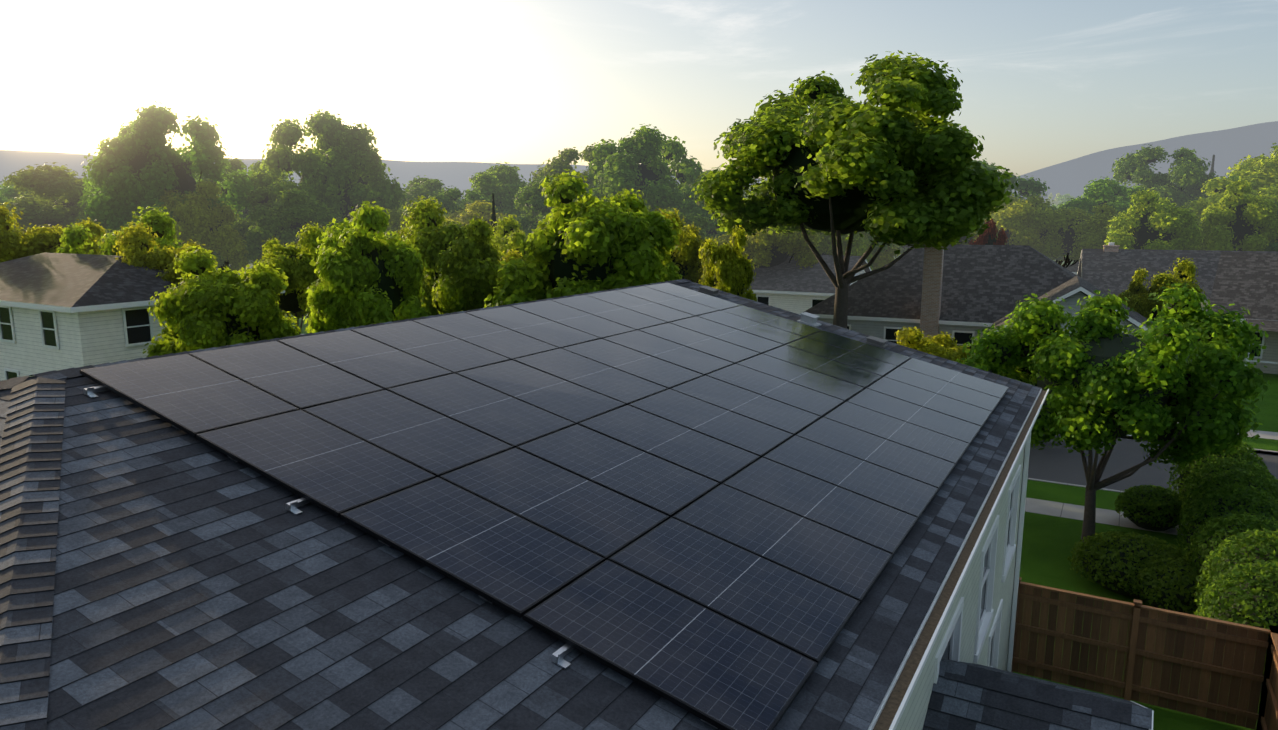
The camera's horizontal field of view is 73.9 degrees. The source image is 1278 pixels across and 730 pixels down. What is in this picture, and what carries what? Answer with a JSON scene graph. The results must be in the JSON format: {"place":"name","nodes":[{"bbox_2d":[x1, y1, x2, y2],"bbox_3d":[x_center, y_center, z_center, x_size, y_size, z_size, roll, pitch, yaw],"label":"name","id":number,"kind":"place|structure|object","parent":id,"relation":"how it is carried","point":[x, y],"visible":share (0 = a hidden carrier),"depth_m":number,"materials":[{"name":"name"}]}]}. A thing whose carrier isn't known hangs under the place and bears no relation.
{"place":"outdoors","nodes":[
{"label":"outdoors","id":0,"kind":"place"},
{"bbox_2d":[0,149,766,198],"bbox_3d":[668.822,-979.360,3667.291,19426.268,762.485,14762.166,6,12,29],"label":"hills","id":1,"kind":"structure","parent":0,"point":[456,174],"depth_m":10364.75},
{"bbox_2d":[0,0,1277,177],"label":"sky","id":2,"kind":"structure","parent":0,"point":[1046,83],"materials":[{"name":"white"}]},
{"bbox_2d":[216,254,1277,729],"bbox_3d":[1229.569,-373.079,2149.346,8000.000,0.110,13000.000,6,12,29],"label":"ground","id":3,"kind":"structure","parent":0,"point":[1048,542],"depth_m":26.52,"materials":[{"name":"green plant"}]},
{"bbox_2d":[0,179,37,218],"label":"tree","id":4,"kind":"object","parent":3,"relation":"on","point":[6,193],"visible":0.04,"depth_m":105.49,"materials":[{"name":"green plant"}]},
{"bbox_2d":[3,162,89,236],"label":"tree","id":5,"kind":"object","parent":3,"relation":"on","point":[58,190],"visible":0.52,"depth_m":87.88,"materials":[{"name":"green plant"}]},
{"bbox_2d":[0,202,106,261],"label":"tree","id":6,"kind":"object","parent":3,"relation":"on","point":[29,242],"visible":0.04,"depth_m":44.40,"materials":[{"name":"green plant"}]},
{"bbox_2d":[72,200,105,253],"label":"tree","id":7,"kind":"object","parent":3,"relation":"on","point":[82,211],"visible":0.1,"depth_m":87.67,"materials":[{"name":"green plant"}]},
{"bbox_2d":[56,204,184,254],"bbox_3d":[-25.821,-3.351,42.723,7.040,9.321,4.936,-10,14,-46],"label":"tree","id":8,"kind":"object","parent":3,"relation":"on","point":[160,224],"visible":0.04,"depth_m":42.13,"materials":[{"name":"green plant"}]},
{"bbox_2d":[0,252,284,380],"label":"house","id":9,"kind":"structure","parent":3,"relation":"on","point":[60,311],"depth_m":34.39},
{"bbox_2d":[112,220,205,285],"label":"tree","id":10,"kind":"object","parent":3,"relation":"on","point":[136,244],"visible":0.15,"depth_m":37.72,"materials":[{"name":"green plant"}]},
{"bbox_2d":[78,100,258,235],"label":"tree","id":11,"kind":"object","parent":3,"relation":"on","point":[139,164],"visible":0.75,"depth_m":78.97,"materials":[{"name":"green plant"}]},
{"bbox_2d":[155,239,224,270],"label":"tree","id":12,"kind":"object","parent":3,"relation":"on","point":[218,259],"visible":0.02,"depth_m":80.94,"materials":[{"name":"green plant"}]},
{"bbox_2d":[156,179,249,273],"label":"tree","id":13,"kind":"object","parent":3,"relation":"on","point":[200,221],"visible":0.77,"depth_m":78.24,"materials":[{"name":"green plant"}]},
{"bbox_2d":[142,246,301,356],"bbox_3d":[-15.004,-0.378,30.584,5.508,7.690,4.697,-3,10,-14],"label":"tree","id":14,"kind":"object","parent":3,"relation":"on","point":[213,307],"visible":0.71,"depth_m":29.23,"materials":[{"name":"green plant"}]},
{"bbox_2d":[195,155,289,268],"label":"tree","id":15,"kind":"object","parent":3,"relation":"on","point":[235,163],"visible":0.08,"depth_m":94.69,"materials":[{"name":"green plant"}]},
{"bbox_2d":[228,178,342,264],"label":"tree","id":16,"kind":"object","parent":3,"relation":"on","point":[290,216],"visible":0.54,"depth_m":80.55,"materials":[{"name":"green plant"}]},
{"bbox_2d":[253,221,328,333],"bbox_3d":[-18.764,-3.485,45.922,4.368,8.448,6.231,-12,16,-50],"label":"tree","id":17,"kind":"object","parent":3,"relation":"on","point":[293,262],"visible":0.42,"depth_m":44.17,"materials":[{"name":"green plant"}]},
{"bbox_2d":[242,108,407,221],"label":"tree","id":18,"kind":"object","parent":3,"relation":"on","point":[342,169],"visible":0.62,"depth_m":86.39,"materials":[{"name":"green plant"}]},
{"bbox_2d":[303,201,430,333],"bbox_3d":[-10.643,-1.799,34.000,5.850,9.327,4.988,5,11,27],"label":"tree","id":19,"kind":"object","parent":3,"relation":"on","point":[367,277],"visible":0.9,"depth_m":32.33,"materials":[{"name":"green plant"}]},
{"bbox_2d":[338,209,409,237],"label":"tree","id":20,"kind":"object","parent":3,"relation":"on","point":[394,222],"visible":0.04,"depth_m":83.26,"materials":[{"name":"green plant"}]},
{"bbox_2d":[395,226,445,311],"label":"tree","id":21,"kind":"object","parent":3,"relation":"on","point":[402,232],"depth_m":41.10,"materials":[{"name":"green plant"}]},
{"bbox_2d":[393,175,460,213],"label":"tree","id":22,"kind":"object","parent":3,"relation":"on","point":[419,186],"visible":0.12,"depth_m":102.69,"materials":[{"name":"green plant"}]},
{"bbox_2d":[404,189,462,210],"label":"tree","id":23,"kind":"object","parent":3,"relation":"on","point":[445,193],"visible":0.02,"depth_m":106.00,"materials":[{"name":"green plant"}]},
{"bbox_2d":[400,194,504,315],"bbox_3d":[-8.487,-3.206,40.586,5.109,9.792,7.288,-9,13,-41],"label":"tree","id":24,"kind":"object","parent":3,"relation":"on","point":[463,263],"visible":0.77,"depth_m":38.43,"materials":[{"name":"green plant"}]},
{"bbox_2d":[428,185,498,218],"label":"tree","id":25,"kind":"object","parent":3,"relation":"on","point":[454,194],"visible":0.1,"depth_m":91.67,"materials":[{"name":"green plant"}]},
{"bbox_2d":[443,200,513,229],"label":"tree","id":26,"kind":"object","parent":3,"relation":"on","point":[480,208],"visible":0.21,"depth_m":85.86,"materials":[{"name":"green plant"}]},
{"bbox_2d":[491,193,496,236],"bbox_3d":[-10.309,-7.124,60.875,1.870,10.207,1.784,-3,10,-15],"label":"utility pole","id":27,"kind":"object","parent":3,"relation":"on","point":[493,216],"visible":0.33,"depth_m":60.14,"materials":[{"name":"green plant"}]},
{"bbox_2d":[459,162,533,218],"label":"tree","id":28,"kind":"object","parent":3,"relation":"on","point":[502,182],"visible":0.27,"depth_m":96.23,"materials":[{"name":"green plant"}]},
{"bbox_2d":[490,214,528,258],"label":"tree","id":29,"kind":"object","parent":3,"relation":"on","point":[508,234],"visible":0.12,"depth_m":50.23,"materials":[{"name":"green plant"}]},
{"bbox_2d":[499,249,531,266],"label":"tree","id":30,"kind":"object","parent":3,"relation":"on","point":[515,255],"depth_m":44.12,"materials":[{"name":"green plant"}]},
{"bbox_2d":[512,174,592,235],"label":"tree","id":31,"kind":"object","parent":3,"relation":"on","point":[530,197],"visible":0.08,"depth_m":84.09,"materials":[{"name":"green plant"}]},
{"bbox_2d":[528,143,619,217],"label":"tree","id":32,"kind":"object","parent":3,"relation":"on","point":[564,160],"visible":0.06,"depth_m":93.27,"materials":[{"name":"green plant"}]},
{"bbox_2d":[483,169,682,307],"bbox_3d":[-1.917,-2.973,36.790,6.997,10.692,8.205,4,11,23],"label":"tree","id":33,"kind":"object","parent":3,"relation":"on","point":[587,243],"visible":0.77,"depth_m":34.90,"materials":[{"name":"green plant"}]},
{"bbox_2d":[584,123,703,211],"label":"tree","id":34,"kind":"object","parent":3,"relation":"on","point":[613,171],"visible":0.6,"depth_m":86.64,"materials":[{"name":"green plant"}]},
{"bbox_2d":[660,253,680,278],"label":"tree","id":35,"kind":"object","parent":3,"relation":"on","point":[667,260],"depth_m":44.45,"materials":[{"name":"green plant"}]},
{"bbox_2d":[655,208,708,283],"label":"tree","id":36,"kind":"object","parent":3,"relation":"on","point":[686,261],"visible":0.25,"depth_m":46.71,"materials":[{"name":"green plant"}]},
{"bbox_2d":[660,207,710,240],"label":"tree","id":37,"kind":"object","parent":3,"relation":"on","point":[695,220],"visible":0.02,"depth_m":76.54,"materials":[{"name":"green plant"}]},
{"bbox_2d":[658,185,727,240],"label":"tree","id":38,"kind":"object","parent":3,"relation":"on","point":[687,207],"visible":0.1,"depth_m":83.35,"materials":[{"name":"green plant"}]},
{"bbox_2d":[676,167,747,197],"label":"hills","id":39,"kind":"structure","parent":3,"relation":"on","point":[707,171],"depth_m":106.55,"materials":[{"name":"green plant"}]},
{"bbox_2d":[698,225,756,300],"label":"tree","id":40,"kind":"object","parent":3,"relation":"on","point":[728,268],"visible":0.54,"depth_m":39.65,"materials":[{"name":"green plant"}]},
{"bbox_2d":[713,227,820,268],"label":"tree","id":41,"kind":"object","parent":3,"relation":"on","point":[766,250],"visible":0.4,"depth_m":68.02,"materials":[{"name":"green plant"}]},
{"bbox_2d":[301,334,1277,439],"bbox_3d":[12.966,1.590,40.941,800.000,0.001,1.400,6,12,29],"label":"sidewalk","id":42,"kind":"structure","parent":3,"relation":"on","point":[1266,434],"depth_m":34.17,"materials":[{"name":"concrete"}]},
{"bbox_2d":[744,254,871,313],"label":"house","id":43,"kind":"structure","parent":3,"relation":"on","point":[791,286],"depth_m":67.16,"materials":[{"name":"white"}]},
{"bbox_2d":[791,232,873,269],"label":"tree","id":44,"kind":"object","parent":3,"relation":"on","point":[860,246],"visible":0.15,"depth_m":75.19,"materials":[{"name":"green plant"}]},
{"bbox_2d":[689,50,1018,328],"bbox_3d":[11.308,-7.526,45.028,13.241,16.869,17.801,-6,12,-31],"label":"tree","id":45,"kind":"object","parent":3,"relation":"on","point":[837,163],"visible":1,"depth_m":40.06,"materials":[{"name":"green plant"}]},
{"bbox_2d":[824,231,893,255],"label":"tree","id":46,"kind":"object","parent":3,"relation":"on","point":[880,243],"visible":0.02,"depth_m":77.89,"materials":[{"name":"green plant"}]},
{"bbox_2d":[861,232,901,269],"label":"tree","id":47,"kind":"object","parent":3,"relation":"on","point":[885,257],"visible":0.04,"depth_m":79.40,"materials":[{"name":"green plant"}]},
{"bbox_2d":[895,244,913,257],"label":"tree","id":48,"kind":"object","parent":3,"relation":"on","point":[904,248],"visible":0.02,"depth_m":107.92,"materials":[{"name":"green plant"}]},
{"bbox_2d":[894,326,970,362],"bbox_3d":[10.429,0.947,31.204,3.514,4.803,4.121,7,12,35],"label":"bush","id":49,"kind":"object","parent":3,"relation":"on","point":[943,345],"visible":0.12,"depth_m":30.59,"materials":[{"name":"yellow plant"}]},
{"bbox_2d":[896,443,1025,729],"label":"house walls","id":50,"kind":"structure","parent":3,"relation":"on","point":[976,627],"depth_m":12.16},
{"bbox_2d":[0,282,1040,729],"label":"roof","id":51,"kind":"structure","parent":50,"relation":"on","point":[198,584],"depth_m":5.37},
{"bbox_2d":[0,279,692,729],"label":"roof caps","id":52,"kind":"object","parent":51,"relation":"on","point":[30,459],"visible":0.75,"depth_m":5.52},
{"bbox_2d":[84,386,717,728],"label":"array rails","id":53,"kind":"object","parent":51,"relation":"on","point":[559,654],"visible":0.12,"depth_m":6.33,"materials":[{"name":"silver metal"}]},
{"bbox_2d":[80,283,1008,729],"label":"solar array","id":54,"kind":"object","parent":53,"relation":"on","point":[706,507],"visible":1,"depth_m":8.04,"materials":[{"name":"black"}]},
{"bbox_2d":[698,286,887,348],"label":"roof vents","id":55,"kind":"object","parent":51,"relation":"on","point":[809,319],"visible":1,"depth_m":16.89,"materials":[{"name":"grey metal"}]},
{"bbox_2d":[869,389,1048,729],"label":"gutter","id":56,"kind":"object","parent":51,"relation":"attached to","point":[892,708],"visible":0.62,"depth_m":7.73,"materials":[{"name":"white metal"}]},
{"bbox_2d":[922,659,1153,729],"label":"side wing","id":57,"kind":"structure","parent":50,"relation":"attached to","point":[955,705],"depth_m":8.13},
{"bbox_2d":[944,661,1151,728],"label":"wing cap","id":58,"kind":"object","parent":57,"relation":"on","point":[1110,709],"visible":1,"depth_m":8.12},
{"bbox_2d":[804,244,1140,354],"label":"house","id":59,"kind":"structure","parent":3,"relation":"on","point":[961,293],"depth_m":48.84,"materials":[{"name":"grey"}]},
{"bbox_2d":[988,275,1156,338],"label":"house","id":60,"kind":"structure","parent":59,"relation":"attached to","point":[1073,285],"depth_m":41.08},
{"bbox_2d":[949,214,997,244],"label":"tree","id":61,"kind":"object","parent":3,"relation":"on","point":[963,238],"depth_m":77.32,"materials":[{"name":"green plant"}]},
{"bbox_2d":[969,219,1007,244],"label":"tree","id":62,"kind":"object","parent":3,"relation":"on","point":[988,236],"visible":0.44,"depth_m":61.48,"materials":[{"name":"red plant"}]},
{"bbox_2d":[966,157,1049,209],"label":"tree","id":63,"kind":"object","parent":3,"relation":"on","point":[1029,187],"visible":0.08,"depth_m":98.76,"materials":[{"name":"green plant"}]},
{"bbox_2d":[983,194,1045,248],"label":"tree","id":64,"kind":"object","parent":3,"relation":"on","point":[1012,218],"visible":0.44,"depth_m":89.82,"materials":[{"name":"green plant"}]},
{"bbox_2d":[997,328,1065,385],"bbox_3d":[15.360,0.476,33.156,4.276,5.052,5.014,-1,10,-6],"label":"shrub","id":65,"kind":"object","parent":3,"relation":"on","point":[1022,377],"visible":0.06,"depth_m":31.83,"materials":[{"name":"green plant"}]},
{"bbox_2d":[1047,193,1060,205],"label":"tree","id":66,"kind":"object","parent":3,"relation":"on","point":[1056,201],"visible":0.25,"depth_m":352.65,"materials":[{"name":"green plant"}]},
{"bbox_2d":[1050,255,1070,265],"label":"tree","id":67,"kind":"object","parent":3,"relation":"on","point":[1059,259],"depth_m":104.88,"materials":[{"name":"green plant"}]},
{"bbox_2d":[1052,194,1070,207],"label":"tree","id":68,"kind":"object","parent":3,"relation":"on","point":[1062,198],"visible":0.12,"depth_m":269.75,"materials":[{"name":"green plant"}]},
{"bbox_2d":[1015,194,1117,267],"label":"tree","id":69,"kind":"object","parent":3,"relation":"on","point":[1074,232],"visible":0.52,"depth_m":88.97,"materials":[{"name":"green plant"}]},
{"bbox_2d":[1043,196,1097,265],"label":"tree","id":70,"kind":"object","parent":3,"relation":"on","point":[1060,207],"depth_m":99.82,"materials":[{"name":"green plant"}]},
{"bbox_2d":[1065,261,1078,274],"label":"house","id":71,"kind":"structure","parent":3,"relation":"on","point":[1073,268],"depth_m":88.38,"materials":[{"name":"beige"}]},
{"bbox_2d":[1058,176,1146,224],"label":"tree","id":72,"kind":"object","parent":3,"relation":"on","point":[1099,192],"visible":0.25,"depth_m":96.98,"materials":[{"name":"green plant"}]},
{"bbox_2d":[956,283,1269,549],"bbox_3d":[12.104,1.410,22.088,7.067,7.187,4.974,16,19,57],"label":"yard tree","id":73,"kind":"object","parent":3,"relation":"on","point":[1101,378],"visible":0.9,"depth_m":20.51,"materials":[{"name":"green plant"}]},
{"bbox_2d":[1067,530,1207,613],"bbox_3d":[11.785,4.732,19.696,2.296,1.464,3.296,-7,12,-33],"label":"shrub","id":74,"kind":"object","parent":3,"relation":"on","point":[1150,570],"visible":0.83,"depth_m":19.29,"materials":[{"name":"green plant"}]},
{"bbox_2d":[1011,577,1277,729],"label":"fence","id":75,"kind":"object","parent":3,"relation":"on","point":[1138,651],"visible":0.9,"depth_m":15.17,"materials":[{"name":"brown wood"}]},
{"bbox_2d":[1114,484,1188,530],"bbox_3d":[14.513,4.029,24.006,1.941,1.267,1.737,6,12,29],"label":"shrub","id":76,"kind":"object","parent":3,"relation":"on","point":[1152,507],"visible":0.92,"depth_m":23.59,"materials":[{"name":"green plant"}]},
{"bbox_2d":[1027,428,1277,492],"bbox_3d":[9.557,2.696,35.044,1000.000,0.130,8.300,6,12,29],"label":"kerbs","id":77,"kind":"structure","parent":3,"relation":"on","point":[1261,450],"depth_m":28.25,"materials":[{"name":"concrete"}]},
{"bbox_2d":[1103,188,1205,249],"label":"tree","id":78,"kind":"object","parent":3,"relation":"on","point":[1151,221],"visible":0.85,"depth_m":77.51,"materials":[{"name":"green plant"}]},
{"bbox_2d":[1118,257,1204,325],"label":"tree","id":79,"kind":"object","parent":3,"relation":"on","point":[1137,293],"visible":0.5,"depth_m":46.66,"materials":[{"name":"green plant"}]},
{"bbox_2d":[1109,144,1222,207],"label":"tree","id":80,"kind":"object","parent":3,"relation":"on","point":[1187,175],"visible":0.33,"depth_m":108.39,"materials":[{"name":"green plant"}]},
{"bbox_2d":[1208,155,1214,176],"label":"tree","id":81,"kind":"object","parent":3,"relation":"on","point":[1212,165],"visible":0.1,"depth_m":148.90,"materials":[{"name":"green plant"}]},
{"bbox_2d":[1167,441,1277,688],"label":"hedge","id":82,"kind":"object","parent":3,"relation":"on","point":[1230,512],"visible":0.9,"depth_m":18.44,"materials":[{"name":"green plant"}]},
{"bbox_2d":[1183,177,1277,225],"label":"tree","id":83,"kind":"object","parent":3,"relation":"on","point":[1217,187],"visible":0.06,"depth_m":91.38,"materials":[{"name":"green plant"}]},
{"bbox_2d":[1221,173,1249,188],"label":"tree","id":84,"kind":"object","parent":3,"relation":"on","point":[1234,177],"depth_m":94.19,"materials":[{"name":"green plant"}]},
{"bbox_2d":[1199,178,1277,250],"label":"tree","id":85,"kind":"object","parent":3,"relation":"on","point":[1237,218],"visible":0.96,"depth_m":77.42,"materials":[{"name":"green plant"}]},
{"bbox_2d":[1223,143,1277,191],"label":"tree","id":86,"kind":"object","parent":3,"relation":"on","point":[1261,171],"visible":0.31,"depth_m":94.62,"materials":[{"name":"green plant"}]},
{"bbox_2d":[1263,201,1277,250],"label":"tree","id":87,"kind":"object","parent":3,"relation":"on","point":[1272,247],"visible":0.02,"depth_m":77.32,"materials":[{"name":"green plant"}]},
{"bbox_2d":[1025,497,1185,535],"bbox_3d":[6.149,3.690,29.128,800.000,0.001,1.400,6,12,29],"label":"sidewalk","id":88,"kind":"structure","parent":0,"point":[1073,511],"depth_m":25.25,"materials":[{"name":"concrete"}]},
{"bbox_2d":[1008,121,1277,202],"bbox_3d":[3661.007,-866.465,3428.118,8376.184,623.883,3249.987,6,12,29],"label":"mountains","id":89,"kind":"structure","parent":0,"point":[1227,148],"depth_m":5391.59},
{"bbox_2d":[1077,242,1277,310],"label":"house","id":90,"kind":"structure","parent":0,"point":[1112,267],"depth_m":61.60,"materials":[{"name":"white"}]},
{"bbox_2d":[1210,252,1277,373],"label":"house","id":91,"kind":"structure","parent":0,"point":[1248,281],"depth_m":48.86,"materials":[{"name":"beige"}]}
]}

